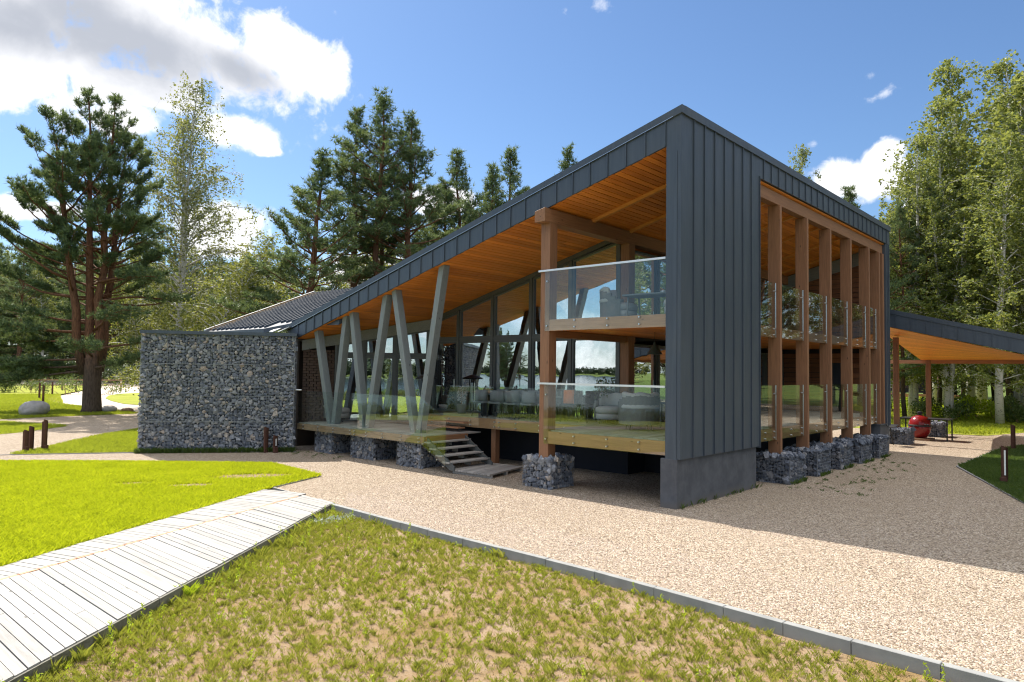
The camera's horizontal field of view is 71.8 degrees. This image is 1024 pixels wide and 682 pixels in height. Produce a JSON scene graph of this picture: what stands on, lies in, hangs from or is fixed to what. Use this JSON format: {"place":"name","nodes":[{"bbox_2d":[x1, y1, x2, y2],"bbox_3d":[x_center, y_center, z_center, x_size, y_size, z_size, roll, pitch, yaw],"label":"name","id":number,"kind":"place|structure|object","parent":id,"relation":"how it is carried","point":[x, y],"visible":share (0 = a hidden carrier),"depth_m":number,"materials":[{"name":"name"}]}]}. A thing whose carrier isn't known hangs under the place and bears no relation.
{"place":"outdoors","nodes":[
{"label":"outdoors","id":0,"kind":"place"},
{"bbox_2d":[0,385,136,418],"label":"lawn","id":1,"kind":"structure","parent":0,"point":[55,390],"depth_m":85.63,"materials":[{"name":"green plant"}]},
{"bbox_2d":[18,401,49,414],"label":"boulder","id":2,"kind":"object","parent":1,"relation":"on","point":[34,407],"visible":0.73,"depth_m":44.02,"materials":[{"name":"stone"}]},
{"bbox_2d":[36,376,82,394],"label":"hedge shrub","id":3,"kind":"object","parent":1,"relation":"on","point":[70,386],"visible":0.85,"depth_m":79.66,"materials":[{"name":"green plant"}]},
{"bbox_2d":[0,85,202,411],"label":"pine tree","id":4,"kind":"object","parent":1,"relation":"on","point":[94,151],"visible":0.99,"depth_m":47.48,"materials":[{"name":"green plant"}]},
{"bbox_2d":[0,420,141,453],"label":"grass","id":5,"kind":"structure","parent":0,"point":[120,440],"depth_m":28.88,"materials":[{"name":"green plant"}]},
{"bbox_2d":[20,380,139,410],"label":"drive","id":6,"kind":"structure","parent":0,"point":[75,398],"depth_m":74.56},
{"bbox_2d":[106,393,140,404],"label":"lawn","id":7,"kind":"structure","parent":0,"point":[127,398],"depth_m":71.06,"materials":[{"name":"green plant"}]},
{"bbox_2d":[0,459,321,565],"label":"grass","id":8,"kind":"structure","parent":0,"point":[38,497],"depth_m":17.43,"materials":[{"name":"green plant"}]},
{"bbox_2d":[0,502,950,681],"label":"dry plot","id":9,"kind":"object","parent":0,"point":[373,643],"depth_m":8.78,"materials":[{"name":"green plant"}]},
{"bbox_2d":[0,411,1023,681],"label":"gravel yard","id":10,"kind":"structure","parent":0,"point":[936,461],"depth_m":15.25,"materials":[{"name":"beige gravel"}]},
{"bbox_2d":[137,330,297,451],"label":"gabion wall","id":11,"kind":"structure","parent":10,"relation":"on","point":[206,389],"depth_m":26.79,"materials":[{"name":"stone"}]},
{"bbox_2d":[314,431,354,453],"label":"gabion pier","id":12,"kind":"structure","parent":10,"relation":"on","point":[329,443],"depth_m":26.94,"materials":[{"name":"stone"}]},
{"bbox_2d":[350,435,396,460],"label":"gabion pier","id":13,"kind":"structure","parent":10,"relation":"on","point":[369,448],"depth_m":25.23,"materials":[{"name":"stone"}]},
{"bbox_2d":[397,441,448,468],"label":"gabion pier","id":14,"kind":"structure","parent":10,"relation":"on","point":[415,455],"depth_m":23.32,"materials":[{"name":"stone"}]},
{"bbox_2d":[453,463,522,478],"bbox_3d":[-0.734,4.072,22.356,1.604,0.138,2.426,-1,-3,30],"label":"timber pallet","id":15,"kind":"object","parent":10,"relation":"on","point":[483,470],"visible":0.94,"depth_m":21.96,"materials":[{"name":"grey wood"}]},
{"bbox_2d":[134,446,915,509],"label":"gravel weeds","id":16,"kind":"object","parent":10,"relation":"on","point":[243,449],"visible":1,"depth_m":26.09,"materials":[{"name":"green plant"}]},
{"bbox_2d":[204,104,890,509],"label":"lakeside pavilion","id":17,"kind":"structure","parent":10,"relation":"on","point":[768,330],"depth_m":23.25,"materials":[{"name":"metal"}]},
{"bbox_2d":[337,356,358,420],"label":"window","id":18,"kind":"structure","parent":17,"relation":"in","point":[350,392],"depth_m":28.48,"materials":[{"name":"clear glass"}]},
{"bbox_2d":[365,357,393,421],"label":"window","id":19,"kind":"structure","parent":17,"relation":"in","point":[384,413],"depth_m":28.57,"materials":[{"name":"clear glass"}]},
{"bbox_2d":[365,336,393,354],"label":"window","id":20,"kind":"structure","parent":17,"relation":"in","point":[371,343],"depth_m":28.63,"materials":[{"name":"clear glass"}]},
{"bbox_2d":[395,357,425,421],"bbox_3d":[-4.065,1.963,28.682,1.250,2.600,0.120,1,-2,-5],"label":"window","id":21,"kind":"structure","parent":17,"relation":"in","point":[418,363],"depth_m":28.66,"materials":[{"name":"clear glass"}]},
{"bbox_2d":[397,330,427,354],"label":"window","id":22,"kind":"structure","parent":17,"relation":"in","point":[418,341],"depth_m":28.76,"materials":[{"name":"clear glass"}]},
{"bbox_2d":[431,341,456,410],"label":"window","id":23,"kind":"structure","parent":17,"relation":"in","point":[444,388],"depth_m":28.23,"materials":[{"name":"clear glass"}]},
{"bbox_2d":[439,312,456,338],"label":"window","id":24,"kind":"structure","parent":17,"relation":"in","point":[449,323],"depth_m":28.17,"materials":[{"name":"clear glass"}]},
{"bbox_2d":[458,341,490,412],"bbox_3d":[-1.395,1.371,27.106,1.730,2.740,0.120,-1,-3,42],"label":"window","id":25,"kind":"structure","parent":17,"relation":"in","point":[474,356],"depth_m":27.17,"materials":[{"name":"clear glass"}]},
{"bbox_2d":[459,297,490,337],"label":"window","id":26,"kind":"structure","parent":17,"relation":"in","point":[475,319],"depth_m":27.17,"materials":[{"name":"clear glass"}]},
{"bbox_2d":[471,389,493,416],"bbox_3d":[-1.027,2.198,25.111,0.597,0.943,0.596,3,-3,-45],"label":"dining chair","id":27,"kind":"object","parent":17,"relation":"on","point":[481,396],"visible":0.88,"depth_m":24.85,"materials":[{"name":"grey fabric"}]},
{"bbox_2d":[487,390,509,417],"bbox_3d":[-0.476,2.184,24.617,0.596,0.943,0.597,-1,-3,36],"label":"dining chair","id":28,"kind":"object","parent":17,"relation":"on","point":[496,396],"visible":0.91,"depth_m":24.37,"materials":[{"name":"grey fabric"}]},
{"bbox_2d":[493,340,528,415],"bbox_3d":[-0.007,1.337,25.861,1.780,2.740,0.120,-1,-3,42],"label":"window","id":29,"kind":"structure","parent":17,"relation":"in","point":[510,357],"depth_m":25.89,"materials":[{"name":"clear glass"}]},
{"bbox_2d":[494,279,529,336],"bbox_3d":[0.027,-1.178,25.967,1.780,2.055,0.120,-1,-3,42],"label":"window","id":30,"kind":"structure","parent":17,"relation":"in","point":[511,305],"depth_m":25.93,"materials":[{"name":"clear glass"}]},
{"bbox_2d":[502,391,525,418],"bbox_3d":[0.074,2.171,24.123,0.596,0.943,0.597,-1,-3,43],"label":"dining chair","id":31,"kind":"object","parent":17,"relation":"on","point":[513,398],"visible":0.93,"depth_m":23.88,"materials":[{"name":"grey fabric"}]},
{"bbox_2d":[481,393,566,420],"bbox_3d":[0.368,2.260,24.492,3.800,0.800,0.720,-1,-3,42],"label":"dining table","id":32,"kind":"object","parent":17,"relation":"on","point":[558,401],"visible":0.38,"depth_m":23.43,"materials":[{"name":"grey wood"}]},
{"bbox_2d":[518,391,538,420],"bbox_3d":[0.625,2.157,23.629,0.597,0.943,0.596,3,-3,-42],"label":"dining chair","id":33,"kind":"object","parent":17,"relation":"on","point":[528,398],"visible":0.87,"depth_m":23.38,"materials":[{"name":"grey fabric"}]},
{"bbox_2d":[531,339,568,416],"bbox_3d":[1.356,1.303,24.639,1.660,2.740,0.120,-1,-3,42],"label":"window","id":34,"kind":"structure","parent":17,"relation":"in","point":[562,345],"depth_m":24.46,"materials":[{"name":"clear glass"}]},
{"bbox_2d":[532,262,568,335],"bbox_3d":[1.392,-1.446,24.756,1.660,2.523,0.120,-1,-3,42],"label":"window","id":35,"kind":"structure","parent":17,"relation":"in","point":[562,275],"depth_m":24.56,"materials":[{"name":"clear glass"}]},
{"bbox_2d":[560,392,581,421],"bbox_3d":[1.921,2.136,23.005,0.612,0.969,0.613,0,-3,19],"label":"dining chair","id":36,"kind":"object","parent":17,"relation":"on","point":[576,404],"visible":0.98,"depth_m":22.80,"materials":[{"name":"fabric"}]},
{"bbox_2d":[571,339,616,422],"bbox_3d":[2.736,1.269,23.401,1.830,2.740,0.120,-1,-3,42],"label":"window","id":37,"kind":"structure","parent":17,"relation":"in","point":[592,361],"depth_m":23.52,"materials":[{"name":"clear glass"}]},
{"bbox_2d":[572,243,616,317],"bbox_3d":[2.776,-1.716,23.528,1.830,2.996,0.120,-1,-3,42],"label":"window","id":38,"kind":"structure","parent":17,"relation":"in","point":[587,282],"depth_m":23.61,"materials":[{"name":"clear glass"}]},
{"bbox_2d":[594,392,621,424],"bbox_3d":[3.106,2.114,22.239,1.078,0.980,1.048,0,-3,27],"label":"lounge chair","id":39,"kind":"object","parent":17,"relation":"on","point":[608,410],"visible":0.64,"depth_m":22.31,"materials":[{"name":"fabric"}]},
{"bbox_2d":[599,287,637,316],"bbox_3d":[3.160,-1.041,20.984,1.144,1.069,1.176,0,-3,21],"label":"lounge chair","id":40,"kind":"object","parent":17,"relation":"on","point":[612,304],"visible":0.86,"depth_m":20.55,"materials":[{"name":"fabric"}]},
{"bbox_2d":[618,392,660,430],"bbox_3d":[3.604,1.975,20.074,1.195,1.087,1.163,1,-2,-1],"label":"lounge chair","id":41,"kind":"object","parent":17,"relation":"on","point":[640,408],"visible":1,"depth_m":19.59,"materials":[{"name":"grey fabric"}]},
{"bbox_2d":[622,291,665,315],"bbox_3d":[3.974,-0.930,19.988,1.500,0.782,0.850,-1,-3,42],"label":"table","id":42,"kind":"object","parent":17,"relation":"on","point":[638,296],"visible":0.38,"depth_m":20.11,"materials":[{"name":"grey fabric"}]},
{"bbox_2d":[634,344,656,393],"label":"window","id":43,"kind":"structure","parent":17,"relation":"in","point":[645,365],"depth_m":23.78,"materials":[{"name":"clear glass"}]},
{"bbox_2d":[635,251,657,314],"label":"window","id":44,"kind":"structure","parent":17,"relation":"in","point":[646,272],"depth_m":23.97,"materials":[{"name":"clear glass"}]},
{"bbox_2d":[660,346,665,419],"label":"window","id":45,"kind":"structure","parent":17,"relation":"in","point":[662,348],"depth_m":24.65,"materials":[{"name":"clear glass"}]},
{"bbox_2d":[660,259,665,313],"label":"window","id":46,"kind":"structure","parent":17,"relation":"in","point":[663,261],"depth_m":24.77,"materials":[{"name":"clear glass"}]},
{"bbox_2d":[761,353,765,410],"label":"window","id":47,"kind":"structure","parent":17,"relation":"in","point":[763,355],"depth_m":31.08,"materials":[{"name":"clear glass"}]},
{"bbox_2d":[522,452,574,489],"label":"gabion pier","id":48,"kind":"structure","parent":10,"relation":"on","point":[553,473],"depth_m":19.56,"materials":[{"name":"stone"}]},
{"bbox_2d":[318,498,1018,681],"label":"kerb","id":49,"kind":"structure","parent":10,"relation":"on","point":[880,654],"depth_m":9.47,"materials":[{"name":"concrete"}]},
{"bbox_2d":[756,450,806,484],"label":"gabion pier","id":50,"kind":"structure","parent":10,"relation":"on","point":[786,467],"depth_m":21.01,"materials":[{"name":"stone"}]},
{"bbox_2d":[782,444,830,476],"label":"gabion pier","id":51,"kind":"structure","parent":10,"relation":"on","point":[818,461],"depth_m":22.62,"materials":[{"name":"stone"}]},
{"bbox_2d":[809,440,854,469],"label":"gabion pier","id":52,"kind":"structure","parent":10,"relation":"on","point":[841,454],"depth_m":24.28,"materials":[{"name":"stone"}]},
{"bbox_2d":[833,435,872,463],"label":"gabion pier","id":53,"kind":"structure","parent":10,"relation":"on","point":[862,449],"depth_m":26.02,"materials":[{"name":"stone"}]},
{"bbox_2d":[853,433,888,458],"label":"gabion pier","id":54,"kind":"structure","parent":10,"relation":"on","point":[880,446],"depth_m":27.73,"materials":[{"name":"stone"}]},
{"bbox_2d":[889,426,915,444],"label":"gabion pier","id":55,"kind":"structure","parent":10,"relation":"on","point":[903,435],"depth_m":33.27,"materials":[{"name":"stone"}]},
{"bbox_2d":[890,309,1023,427],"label":"carport","id":56,"kind":"object","parent":55,"relation":"on","point":[928,350],"visible":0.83,"depth_m":32.56,"materials":[{"name":"wood"}]},
{"bbox_2d":[908,411,934,440],"bbox_3d":[20.660,4.281,35.860,1.110,1.436,1.110,-1,-3,42],"label":"kamado grill","id":57,"kind":"object","parent":10,"relation":"on","point":[921,423],"visible":0.94,"depth_m":35.48,"materials":[{"name":"red ceramic"}]},
{"bbox_2d":[928,420,945,437],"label":"gabion pier","id":58,"kind":"structure","parent":10,"relation":"on","point":[938,429],"depth_m":37.50,"materials":[{"name":"stone"}]},
{"bbox_2d":[0,0,1023,366],"label":"sky","id":59,"kind":"structure","parent":0,"point":[847,81],"materials":[{"name":"blue"}]},
{"bbox_2d":[44,367,1015,489],"bbox_3d":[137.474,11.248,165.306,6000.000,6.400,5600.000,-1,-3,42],"label":"ground","id":60,"kind":"structure","parent":0,"point":[989,392],"depth_m":141.66,"materials":[{"name":"green plant"}]},
{"bbox_2d":[0,247,54,380],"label":"pine tree","id":61,"kind":"object","parent":60,"relation":"on","point":[27,268],"visible":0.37,"depth_m":124.66,"materials":[{"name":"green plant"}]},
{"bbox_2d":[0,264,82,380],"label":"pine tree","id":62,"kind":"object","parent":60,"relation":"on","point":[13,353],"visible":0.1,"depth_m":140.94,"materials":[{"name":"green plant"}]},
{"bbox_2d":[14,267,69,382],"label":"birch tree","id":63,"kind":"object","parent":60,"relation":"on","point":[41,275],"visible":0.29,"depth_m":127.90,"materials":[{"name":"green plant"}]},
{"bbox_2d":[44,251,122,357],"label":"pine tree","id":64,"kind":"object","parent":60,"relation":"on","point":[62,326],"visible":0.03,"depth_m":139.65,"materials":[{"name":"green plant"}]},
{"bbox_2d":[64,251,147,382],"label":"tree","id":65,"kind":"object","parent":60,"relation":"on","point":[110,325],"visible":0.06,"depth_m":135.00,"materials":[{"name":"green plant"}]},
{"bbox_2d":[94,260,176,394],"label":"birch tree","id":66,"kind":"object","parent":60,"relation":"on","point":[123,341],"visible":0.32,"depth_m":55.93,"materials":[{"name":"green plant"}]},
{"bbox_2d":[0,487,332,681],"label":"boardwalk","id":67,"kind":"structure","parent":60,"relation":"on","point":[56,605],"depth_m":10.88,"materials":[{"name":"grey wood"}]},
{"bbox_2d":[105,70,271,375],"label":"birch tree","id":68,"kind":"object","parent":60,"relation":"on","point":[193,200],"visible":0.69,"depth_m":56.42,"materials":[{"name":"green plant"}]},
{"bbox_2d":[157,248,284,336],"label":"birch tree","id":69,"kind":"object","parent":60,"relation":"on","point":[243,286],"visible":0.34,"depth_m":45.46,"materials":[{"name":"green plant"}]},
{"bbox_2d":[187,261,285,330],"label":"birch tree","id":70,"kind":"object","parent":60,"relation":"on","point":[274,287],"visible":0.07,"depth_m":56.14,"materials":[{"name":"green plant"}]},
{"bbox_2d":[233,229,320,314],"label":"birch tree","id":71,"kind":"object","parent":60,"relation":"on","point":[272,246],"visible":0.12,"depth_m":64.78,"materials":[{"name":"green plant"}]},
{"bbox_2d":[206,147,365,332],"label":"pine tree","id":72,"kind":"object","parent":60,"relation":"on","point":[288,258],"visible":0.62,"depth_m":43.66,"materials":[{"name":"green plant"}]},
{"bbox_2d":[292,103,416,295],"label":"pine tree","id":73,"kind":"object","parent":60,"relation":"on","point":[357,118],"visible":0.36,"depth_m":50.18,"materials":[{"name":"green plant"}]},
{"bbox_2d":[322,86,432,275],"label":"pine tree","id":74,"kind":"object","parent":60,"relation":"on","point":[386,131],"visible":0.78,"depth_m":48.39,"materials":[{"name":"green plant"}]},
{"bbox_2d":[338,129,433,284],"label":"pine tree","id":75,"kind":"object","parent":60,"relation":"on","point":[362,190],"visible":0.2,"depth_m":51.80,"materials":[{"name":"green plant"}]},
{"bbox_2d":[337,109,469,278],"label":"pine tree","id":76,"kind":"object","parent":60,"relation":"on","point":[408,248],"visible":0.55,"depth_m":49.03,"materials":[{"name":"green plant"}]},
{"bbox_2d":[420,175,464,244],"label":"pine tree","id":77,"kind":"object","parent":60,"relation":"on","point":[442,181],"visible":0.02,"depth_m":56.55,"materials":[{"name":"green plant"}]},
{"bbox_2d":[410,148,488,252],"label":"pine tree","id":78,"kind":"object","parent":60,"relation":"on","point":[455,171],"visible":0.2,"depth_m":56.48,"materials":[{"name":"green plant"}]},
{"bbox_2d":[461,160,507,225],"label":"pine tree","id":79,"kind":"object","parent":60,"relation":"on","point":[491,179],"visible":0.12,"depth_m":59.21,"materials":[{"name":"green plant"}]},
{"bbox_2d":[483,144,530,212],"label":"pine tree","id":80,"kind":"object","parent":60,"relation":"on","point":[512,178],"visible":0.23,"depth_m":61.57,"materials":[{"name":"green plant"}]},
{"bbox_2d":[554,141,577,174],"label":"pine tree","id":81,"kind":"object","parent":60,"relation":"on","point":[568,158],"visible":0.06,"depth_m":54.47,"materials":[{"name":"green plant"}]},
{"bbox_2d":[878,132,971,416],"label":"birch tree","id":82,"kind":"object","parent":60,"relation":"on","point":[907,187],"visible":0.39,"depth_m":53.62,"materials":[{"name":"green plant"}]},
{"bbox_2d":[909,396,942,415],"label":"undergrowth shrub","id":83,"kind":"object","parent":60,"relation":"on","point":[921,406],"visible":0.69,"depth_m":52.05,"materials":[{"name":"green plant"}]},
{"bbox_2d":[938,401,976,418],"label":"undergrowth shrub","id":84,"kind":"object","parent":60,"relation":"on","point":[957,409],"visible":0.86,"depth_m":50.09,"materials":[{"name":"green plant"}]},
{"bbox_2d":[954,394,994,418],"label":"undergrowth shrub","id":85,"kind":"object","parent":60,"relation":"on","point":[970,400],"visible":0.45,"depth_m":51.67,"materials":[{"name":"green plant"}]},
{"bbox_2d":[974,399,1012,418],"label":"undergrowth shrub","id":86,"kind":"object","parent":60,"relation":"on","point":[988,406],"visible":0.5,"depth_m":51.91,"materials":[{"name":"green plant"}]},
{"bbox_2d":[1003,395,1023,422],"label":"undergrowth shrub","id":87,"kind":"object","parent":60,"relation":"on","point":[1016,412],"visible":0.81,"depth_m":48.22,"materials":[{"name":"green plant"}]},
{"bbox_2d":[854,397,1023,435],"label":"lawn","id":88,"kind":"structure","parent":0,"point":[960,425],"depth_m":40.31,"materials":[{"name":"green plant"}]},
{"bbox_2d":[788,143,821,180],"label":"birch tree","id":89,"kind":"object","parent":88,"relation":"on","point":[804,153],"visible":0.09,"depth_m":57.73,"materials":[{"name":"green plant"}]},
{"bbox_2d":[839,185,933,377],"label":"pine tree","id":90,"kind":"object","parent":88,"relation":"on","point":[849,196],"visible":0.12,"depth_m":50.21,"materials":[{"name":"green plant"}]},
{"bbox_2d":[889,199,935,416],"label":"pine tree","id":91,"kind":"object","parent":88,"relation":"on","point":[900,210],"visible":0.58,"depth_m":52.52,"materials":[{"name":"green plant"}]},
{"bbox_2d":[894,175,953,403],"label":"pine tree","id":92,"kind":"object","parent":88,"relation":"on","point":[913,222],"visible":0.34,"depth_m":53.37,"materials":[{"name":"green plant"}]},
{"bbox_2d":[925,187,967,414],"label":"pine tree","id":93,"kind":"object","parent":88,"relation":"on","point":[939,393],"visible":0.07,"depth_m":56.38,"materials":[{"name":"green plant"}]},
{"bbox_2d":[885,95,1016,411],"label":"birch tree","id":94,"kind":"object","parent":88,"relation":"on","point":[950,163],"visible":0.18,"depth_m":56.81,"materials":[{"name":"green plant"}]},
{"bbox_2d":[894,56,1017,414],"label":"birch tree","id":95,"kind":"object","parent":88,"relation":"on","point":[947,70],"visible":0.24,"depth_m":59.15,"materials":[{"name":"green plant"}]},
{"bbox_2d":[890,193,1023,420],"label":"birch tree","id":96,"kind":"object","parent":88,"relation":"on","point":[948,378],"visible":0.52,"depth_m":50.80,"materials":[{"name":"green plant"}]},
{"bbox_2d":[922,98,1012,411],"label":"birch tree","id":97,"kind":"object","parent":88,"relation":"on","point":[985,394],"visible":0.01,"depth_m":62.92,"materials":[{"name":"green plant"}]},
{"bbox_2d":[920,129,1023,423],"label":"birch tree","id":98,"kind":"object","parent":88,"relation":"on","point":[1001,151],"visible":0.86,"depth_m":47.55,"materials":[{"name":"green plant"}]},
{"bbox_2d":[930,71,1023,382],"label":"birch tree","id":99,"kind":"object","parent":88,"relation":"on","point":[1017,119],"visible":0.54,"depth_m":50.53,"materials":[{"name":"green plant"}]},
{"bbox_2d":[938,49,1023,406],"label":"birch tree","id":100,"kind":"object","parent":88,"relation":"on","point":[1000,68],"visible":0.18,"depth_m":54.98,"materials":[{"name":"green plant"}]},
{"label":"lawn","id":101,"kind":"structure","parent":0,"visible":0},
{"bbox_2d":[958,444,1023,501],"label":"grass","id":102,"kind":"structure","parent":101,"relation":"on","point":[986,467],"depth_m":24.11,"materials":[{"name":"green plant"}]},
{"bbox_2d":[1000,446,1007,481],"bbox_3d":[14.854,3.733,21.402,0.225,1.150,0.290,0,-3,21],"label":"bollard","id":103,"kind":"object","parent":101,"relation":"on","point":[1004,464],"visible":0.73,"depth_m":21.34,"materials":[{"name":"wood"}]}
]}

